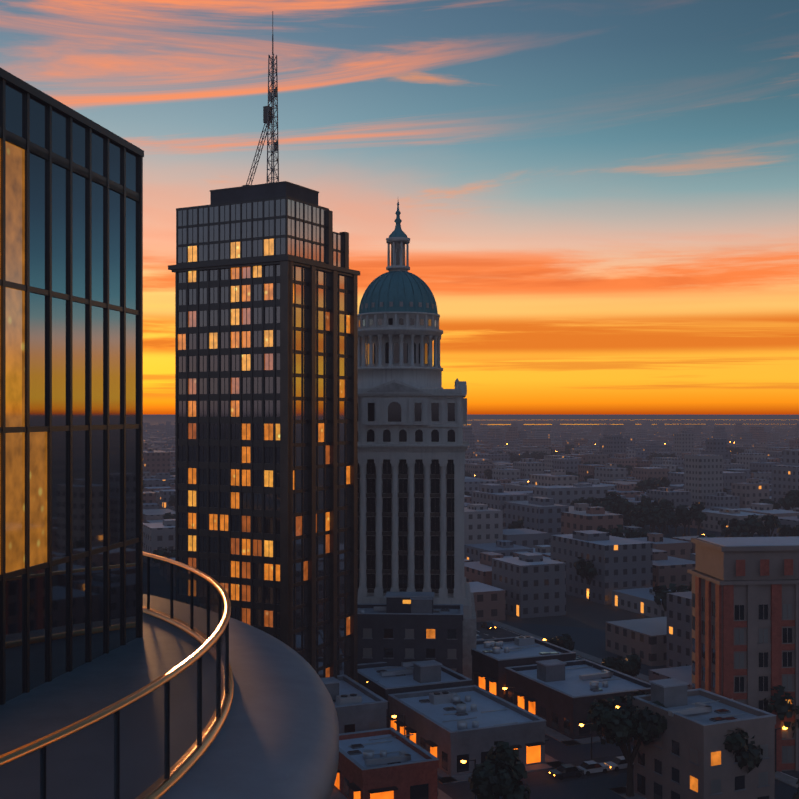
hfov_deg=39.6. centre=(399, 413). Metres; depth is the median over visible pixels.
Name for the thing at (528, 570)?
city blocks
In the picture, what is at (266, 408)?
dark glass tower
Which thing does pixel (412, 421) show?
classical dome tower
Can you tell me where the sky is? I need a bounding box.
[0,0,798,414]
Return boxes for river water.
[467,424,638,424]
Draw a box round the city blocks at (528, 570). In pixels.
[143,420,798,689]
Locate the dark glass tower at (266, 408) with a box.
[168,11,359,681]
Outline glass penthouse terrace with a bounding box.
[0,67,338,798]
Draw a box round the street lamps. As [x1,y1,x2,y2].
[367,442,798,798]
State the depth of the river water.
4907.35 m
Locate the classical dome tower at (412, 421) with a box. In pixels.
[358,202,475,678]
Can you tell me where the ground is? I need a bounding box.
[143,414,798,798]
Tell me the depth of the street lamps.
150.07 m
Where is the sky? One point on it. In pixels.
(598, 200)
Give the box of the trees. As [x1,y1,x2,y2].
[143,445,798,798]
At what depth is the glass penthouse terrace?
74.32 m
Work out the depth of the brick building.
150.91 m
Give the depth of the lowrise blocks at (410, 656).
155.34 m
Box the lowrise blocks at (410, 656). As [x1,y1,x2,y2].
[321,592,776,798]

